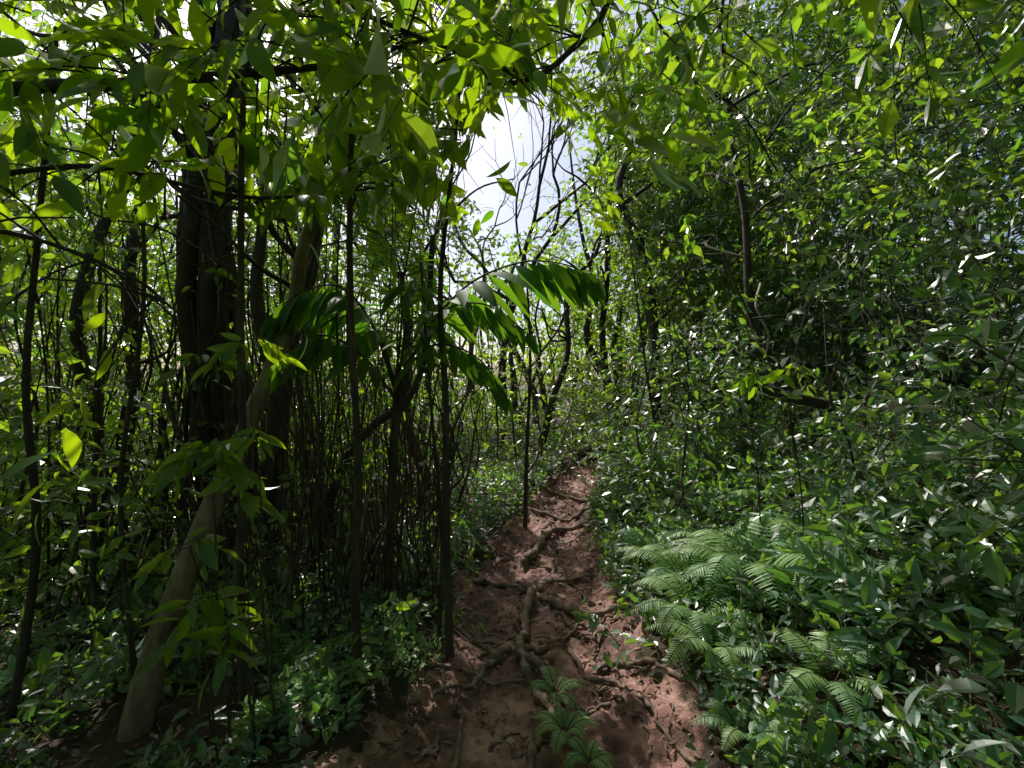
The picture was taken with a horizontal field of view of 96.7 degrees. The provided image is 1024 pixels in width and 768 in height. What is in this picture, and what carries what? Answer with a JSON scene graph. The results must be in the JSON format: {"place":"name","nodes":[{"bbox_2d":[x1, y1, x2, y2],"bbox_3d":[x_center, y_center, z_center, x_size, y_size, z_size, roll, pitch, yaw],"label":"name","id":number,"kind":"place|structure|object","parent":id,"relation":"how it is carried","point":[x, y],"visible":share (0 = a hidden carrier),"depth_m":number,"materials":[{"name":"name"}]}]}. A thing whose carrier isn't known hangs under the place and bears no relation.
{"place":"outdoors","nodes":[
{"label":"outdoors","id":0,"kind":"place"},
{"bbox_2d":[301,418,713,767],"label":"dirt path","id":1,"kind":"structure","parent":0,"point":[623,741],"depth_m":2.46,"materials":[{"name":"red soil"}]},
{"bbox_2d":[177,592,489,767],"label":"trailside herbs","id":2,"kind":"object","parent":1,"relation":"on","point":[355,665],"visible":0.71,"depth_m":2.15,"materials":[{"name":"green plant"}]},
{"bbox_2d":[420,262,443,648],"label":"sapling tree","id":3,"kind":"object","parent":1,"relation":"on","point":[439,616],"visible":0.76,"depth_m":2.85,"materials":[{"name":"brown plant"}]},
{"bbox_2d":[438,92,460,659],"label":"sapling tree","id":4,"kind":"object","parent":1,"relation":"on","point":[448,607],"visible":0.69,"depth_m":2.72,"materials":[{"name":"brown plant"}]},
{"bbox_2d":[451,709,463,767],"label":"fallen stick","id":5,"kind":"object","parent":1,"relation":"on","point":[455,763],"visible":1,"depth_m":2.06,"materials":[{"name":"brown wood"}]},
{"bbox_2d":[360,482,713,767],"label":"exposed tree roots","id":6,"kind":"object","parent":1,"relation":"on","point":[532,594],"visible":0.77,"depth_m":2.72,"materials":[{"name":"brown plant"}]},
{"bbox_2d":[531,706,599,754],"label":"fern plant","id":7,"kind":"object","parent":1,"relation":"on","point":[555,721],"visible":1,"depth_m":2.05,"materials":[{"name":"green plant"}]},
{"bbox_2d":[561,736,616,767],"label":"fern plant","id":8,"kind":"object","parent":1,"relation":"on","point":[576,755],"visible":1,"depth_m":1.90,"materials":[{"name":"green plant"}]},
{"bbox_2d":[0,370,1023,767],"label":"ground","id":9,"kind":"structure","parent":0,"point":[110,748],"depth_m":2.25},
{"bbox_2d":[4,26,58,742],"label":"sapling tree","id":10,"kind":"object","parent":9,"relation":"on","point":[20,665],"visible":0.75,"depth_m":2.19,"materials":[{"name":"brown plant"}]},
{"bbox_2d":[3,11,146,540],"bbox_3d":[-5.504,-1.418,5.932,1.496,7.249,3.292,0,0,-5],"label":"forest tree","id":11,"kind":"object","parent":9,"relation":"on","point":[74,307],"visible":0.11,"depth_m":5.94,"materials":[{"name":"brown plant"}]},
{"bbox_2d":[118,47,146,675],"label":"sapling tree","id":12,"kind":"object","parent":9,"relation":"on","point":[130,636],"visible":0.65,"depth_m":2.51,"materials":[{"name":"brown plant"}]},
{"bbox_2d":[104,14,265,527],"bbox_3d":[-4.021,-1.273,5.139,1.666,6.768,2.578,0,0,-43],"label":"forest tree","id":13,"kind":"object","parent":9,"relation":"on","point":[137,242],"visible":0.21,"depth_m":4.99,"materials":[{"name":"brown plant"}]},
{"bbox_2d":[24,0,377,594],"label":"strangler fig tree","id":14,"kind":"object","parent":9,"relation":"on","point":[190,318],"visible":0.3,"depth_m":4.50,"materials":[{"name":"brown plant"}]},
{"bbox_2d":[116,135,357,742],"bbox_3d":[-1.556,0.076,2.706,0.288,3.777,1.388,0,0,33],"label":"leaning tree","id":15,"kind":"object","parent":9,"relation":"on","point":[140,709],"visible":0.55,"depth_m":2.36,"materials":[{"name":"brown plant"}]},
{"bbox_2d":[234,0,250,716],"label":"sapling tree","id":16,"kind":"object","parent":9,"relation":"on","point":[240,540],"visible":0.66,"depth_m":2.22,"materials":[{"name":"brown plant"}]},
{"bbox_2d":[10,99,421,264],"bbox_3d":[-1.511,-0.942,2.202,2.083,0.619,0.691,0,0,-18],"label":"overhanging branch","id":17,"kind":"object","parent":16,"relation":"attached to","point":[70,166],"visible":0.62,"depth_m":2.24,"materials":[{"name":"brown plant"}]},
{"bbox_2d":[117,27,445,572],"bbox_3d":[-1.689,-0.724,3.924,2.258,5.462,2.664,0,0,44],"label":"dark forked tree","id":18,"kind":"object","parent":9,"relation":"on","point":[257,303],"visible":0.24,"depth_m":3.99,"materials":[{"name":"brown plant"}]},
{"bbox_2d":[0,0,657,352],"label":"canopy twigs","id":19,"kind":"object","parent":18,"relation":"attached to","point":[436,63],"visible":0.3,"depth_m":2.19,"materials":[{"name":"green plant"}]},
{"bbox_2d":[0,188,197,375],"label":"overhanging branch","id":20,"kind":"object","parent":19,"relation":"attached to","point":[157,298],"visible":1,"depth_m":1.84,"materials":[{"name":"brown plant"}]},
{"bbox_2d":[11,0,482,139],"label":"overhanging branch","id":21,"kind":"object","parent":19,"relation":"attached to","point":[52,84],"visible":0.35,"depth_m":2.03,"materials":[{"name":"brown plant"}]},
{"bbox_2d":[289,0,564,109],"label":"overhanging branch","id":22,"kind":"object","parent":19,"relation":"attached to","point":[409,33],"visible":0.3,"depth_m":2.06,"materials":[{"name":"green plant"}]},
{"bbox_2d":[446,3,609,128],"bbox_3d":[0.109,-1.977,2.345,1.222,1.260,0.532,0,0,0],"label":"overhanging branch","id":23,"kind":"object","parent":19,"relation":"attached to","point":[568,52],"visible":0.38,"depth_m":2.39,"materials":[{"name":"brown plant"}]},
{"bbox_2d":[236,639,342,692],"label":"fern plant","id":24,"kind":"object","parent":9,"relation":"on","point":[280,661],"visible":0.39,"depth_m":2.47,"materials":[{"name":"green plant"}]},
{"bbox_2d":[263,53,328,487],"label":"forest tree","id":25,"kind":"object","parent":9,"relation":"on","point":[305,388],"visible":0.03,"depth_m":7.30,"materials":[{"name":"brown plant"}]},
{"bbox_2d":[346,30,361,668],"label":"sapling tree","id":26,"kind":"object","parent":9,"relation":"on","point":[355,588],"visible":0.77,"depth_m":2.38,"materials":[{"name":"brown plant"}]},
{"bbox_2d":[346,118,363,526],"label":"sapling tree","id":27,"kind":"object","parent":9,"relation":"on","point":[360,138],"visible":0.12,"depth_m":3.08,"materials":[{"name":"brown plant"}]},
{"bbox_2d":[0,0,717,546],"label":"canopy broad leaves","id":28,"kind":"object","parent":9,"relation":"on","point":[432,82],"visible":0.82,"depth_m":2.03,"materials":[{"name":"green plant"}]},
{"bbox_2d":[347,475,371,629],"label":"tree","id":29,"kind":"object","parent":9,"relation":"on","point":[364,532],"visible":0.32,"depth_m":2.95,"materials":[{"name":"brown plant"}]},
{"bbox_2d":[329,603,394,629],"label":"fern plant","id":30,"kind":"object","parent":9,"relation":"on","point":[344,615],"visible":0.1,"depth_m":2.93,"materials":[{"name":"green plant"}]},
{"bbox_2d":[310,235,434,575],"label":"arching tree","id":31,"kind":"object","parent":9,"relation":"on","point":[410,395],"visible":0.41,"depth_m":4.00,"materials":[{"name":"brown plant"}]},
{"bbox_2d":[304,6,513,488],"bbox_3d":[-1.616,-1.821,6.884,2.599,7.126,3.253,0,0,-14],"label":"forest tree","id":32,"kind":"object","parent":9,"relation":"on","point":[408,332],"visible":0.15,"depth_m":6.45,"materials":[{"name":"brown plant"}]},
{"bbox_2d":[319,173,539,423],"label":"sparse branched tree","id":33,"kind":"object","parent":9,"relation":"on","point":[524,368],"visible":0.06,"depth_m":11.98,"materials":[{"name":"brown plant"}]},
{"bbox_2d":[259,223,605,621],"bbox_3d":[-0.532,0.245,3.171,2.248,2.954,1.594,0,0,0],"label":"understory palm","id":34,"kind":"object","parent":9,"relation":"on","point":[550,284],"visible":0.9,"depth_m":2.92,"materials":[{"name":"green plant"}]},
{"bbox_2d":[333,58,547,409],"bbox_3d":[-1.696,-3.480,11.671,4.500,8.622,8.865,0,0,14],"label":"sparse branched tree","id":35,"kind":"object","parent":9,"relation":"on","point":[484,268],"visible":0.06,"depth_m":11.37,"materials":[{"name":"brown plant"}]},
{"bbox_2d":[126,333,821,712],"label":"broadleaf seedlings","id":36,"kind":"object","parent":9,"relation":"on","point":[236,471],"visible":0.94,"depth_m":1.79,"materials":[{"name":"green plant"}]},
{"bbox_2d":[148,338,806,765],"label":"seedling stems","id":37,"kind":"object","parent":9,"relation":"on","point":[250,700],"visible":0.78,"depth_m":1.88,"materials":[{"name":"brown plant"}]},
{"bbox_2d":[4,432,1016,767],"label":"leaf litter","id":38,"kind":"object","parent":9,"relation":"on","point":[418,704],"visible":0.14,"depth_m":2.35,"materials":[{"name":"brown plant"}]},
{"bbox_2d":[0,0,1023,688],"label":"forest","id":39,"kind":"object","parent":9,"relation":"on","point":[288,166],"depth_m":3.76,"materials":[{"name":"green plant"}]},
{"bbox_2d":[0,332,1023,767],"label":"undergrowth plants","id":40,"kind":"object","parent":9,"relation":"on","point":[852,568],"visible":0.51,"depth_m":2.44,"materials":[{"name":"green plant"}]},
{"bbox_2d":[0,0,1023,664],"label":"thicket stems","id":41,"kind":"object","parent":9,"relation":"on","point":[316,494],"visible":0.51,"depth_m":3.75,"materials":[{"name":"brown plant"}]},
{"bbox_2d":[0,0,1023,477],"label":"distant forest","id":42,"kind":"object","parent":9,"relation":"on","point":[580,344],"depth_m":11.37,"materials":[{"name":"green plant"}]},
{"bbox_2d":[1,3,1023,388],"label":"liana vines","id":43,"kind":"object","parent":9,"relation":"on","point":[605,205],"visible":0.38,"depth_m":3.49,"materials":[{"name":"brown plant"}]},
{"bbox_2d":[425,30,617,419],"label":"sparse branched tree","id":44,"kind":"object","parent":9,"relation":"on","point":[516,215],"visible":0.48,"depth_m":13.51,"materials":[{"name":"brown plant"}]},
{"bbox_2d":[523,256,531,529],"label":"sapling tree","id":45,"kind":"object","parent":9,"relation":"on","point":[525,511],"visible":0.82,"depth_m":4.90,"materials":[{"name":"brown plant"}]},
{"bbox_2d":[67,0,1023,490],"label":"trailside tree foliage","id":46,"kind":"object","parent":9,"relation":"on","point":[709,84],"visible":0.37,"depth_m":4.32,"materials":[{"name":"green plant"}]},
{"bbox_2d":[525,666,587,709],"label":"fern plant","id":47,"kind":"object","parent":9,"relation":"on","point":[546,685],"visible":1,"depth_m":2.28,"materials":[{"name":"green plant"}]},
{"bbox_2d":[93,0,1023,713],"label":"hillside shrub","id":48,"kind":"object","parent":9,"relation":"on","point":[921,444],"depth_m":3.85,"materials":[{"name":"green plant"}]},
{"bbox_2d":[755,282,769,353],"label":"bare pale branch","id":49,"kind":"object","parent":48,"relation":"attached to","point":[757,310],"visible":0.9,"depth_m":4.06,"materials":[{"name":"brown plant"}]},
{"bbox_2d":[893,254,1023,285],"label":"bare pale branch","id":50,"kind":"object","parent":48,"relation":"attached to","point":[1014,279],"visible":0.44,"depth_m":2.99,"materials":[{"name":"brown plant"}]},
{"bbox_2d":[531,127,629,433],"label":"forest tree","id":51,"kind":"object","parent":9,"relation":"on","point":[602,337],"visible":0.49,"depth_m":9.42,"materials":[{"name":"brown plant"}]},
{"bbox_2d":[526,148,664,453],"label":"forest tree","id":52,"kind":"object","parent":9,"relation":"on","point":[567,339],"visible":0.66,"depth_m":8.65,"materials":[{"name":"brown plant"}]},
{"bbox_2d":[498,2,732,433],"bbox_3d":[1.739,-2.950,8.780,4.539,8.112,2.673,0,0,0],"label":"sparse branched tree","id":53,"kind":"object","parent":9,"relation":"on","point":[544,246],"visible":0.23,"depth_m":9.08,"materials":[{"name":"brown plant"}]},
{"bbox_2d":[582,5,702,421],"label":"forest tree","id":54,"kind":"object","parent":9,"relation":"on","point":[620,176],"visible":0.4,"depth_m":7.87,"materials":[{"name":"brown plant"}]},
{"bbox_2d":[614,528,676,564],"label":"fern plant","id":55,"kind":"object","parent":9,"relation":"on","point":[633,547],"visible":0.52,"depth_m":3.75,"materials":[{"name":"green plant"}]},
{"bbox_2d":[622,542,734,596],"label":"fern plant","id":56,"kind":"object","parent":9,"relation":"on","point":[664,560],"visible":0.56,"depth_m":3.22,"materials":[{"name":"green plant"}]},
{"bbox_2d":[630,573,760,641],"bbox_3d":[1.088,1.337,2.745,0.756,0.221,0.698,0,0,0],"label":"fern plant","id":57,"kind":"object","parent":9,"relation":"on","point":[672,584],"visible":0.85,"depth_m":2.72,"materials":[{"name":"green plant"}]},
{"bbox_2d":[668,528,743,553],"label":"fern plant","id":58,"kind":"object","parent":9,"relation":"on","point":[688,532],"visible":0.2,"depth_m":3.54,"materials":[{"name":"green plant"}]},
{"bbox_2d":[646,613,777,677],"bbox_3d":[1.051,1.374,2.403,0.687,0.186,0.541,0,0,-18],"label":"fern plant","id":59,"kind":"object","parent":9,"relation":"on","point":[691,633],"visible":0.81,"depth_m":2.39,"materials":[{"name":"green plant"}]},
{"bbox_2d":[691,695,805,767],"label":"fern plant","id":60,"kind":"object","parent":9,"relation":"on","point":[754,733],"visible":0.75,"depth_m":1.94,"materials":[{"name":"green plant"}]},
{"bbox_2d":[715,482,790,504],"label":"fern plant","id":61,"kind":"object","parent":9,"relation":"on","point":[743,492],"visible":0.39,"depth_m":3.94,"materials":[{"name":"green plant"}]},
{"bbox_2d":[661,511,855,616],"bbox_3d":[1.569,1.099,2.792,1.100,0.420,1.276,0,0,0],"label":"fern plant","id":62,"kind":"object","parent":9,"relation":"on","point":[716,555],"visible":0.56,"depth_m":2.78,"materials":[{"name":"green plant"}]},
{"bbox_2d":[654,0,876,433],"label":"forest tree","id":63,"kind":"object","parent":9,"relation":"on","point":[746,256],"visible":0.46,"depth_m":5.34,"materials":[{"name":"brown plant"}]},
{"bbox_2d":[744,380,829,409],"bbox_3d":[2.378,0.088,3.927,0.780,0.284,0.133,0,0,-9],"label":"dead log","id":64,"kind":"object","parent":9,"relation":"on","point":[818,403],"visible":0.66,"depth_m":3.89,"materials":[{"name":"brown wood"}]},
{"bbox_2d":[723,513,869,543],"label":"fern plant","id":65,"kind":"object","parent":9,"relation":"on","point":[783,522],"visible":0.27,"depth_m":2.97,"materials":[{"name":"green plant"}]},
{"bbox_2d":[768,533,899,605],"bbox_3d":[1.805,1.032,2.591,0.660,0.256,0.793,0,0,29],"label":"fern plant","id":66,"kind":"object","parent":9,"relation":"on","point":[816,544],"visible":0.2,"depth_m":2.67,"materials":[{"name":"green plant"}]},
{"bbox_2d":[765,628,903,717],"bbox_3d":[1.429,1.250,2.010,0.601,0.192,0.555,0,0,0],"label":"fern plant","id":67,"kind":"object","parent":9,"relation":"on","point":[805,645],"visible":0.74,"depth_m":1.99,"materials":[{"name":"green plant"}]},
{"bbox_2d":[845,439,948,464],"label":"fern plant","id":68,"kind":"object","parent":9,"relation":"on","point":[892,441],"visible":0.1,"depth_m":3.74,"materials":[{"name":"green plant"}]},
{"bbox_2d":[858,491,968,521],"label":"fern plant","id":69,"kind":"object","parent":9,"relation":"on","point":[944,493],"visible":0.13,"depth_m":2.66,"materials":[{"name":"green plant"}]},
{"bbox_2d":[860,531,1013,593],"bbox_3d":[2.278,0.935,2.364,0.737,0.258,0.788,0,0,31],"label":"fern plant","id":70,"kind":"object","parent":9,"relation":"on","point":[899,564],"visible":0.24,"depth_m":2.33,"materials":[{"name":"green plant"}]},
{"bbox_2d":[964,512,1022,542],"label":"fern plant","id":71,"kind":"object","parent":9,"relation":"on","point":[986,514],"visible":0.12,"depth_m":2.31,"materials":[{"name":"green plant"}]},
{"bbox_2d":[0,0,1023,385],"label":"sky","id":72,"kind":"structure","parent":0,"point":[500,141],"materials":[{"name":"white"}]}
]}

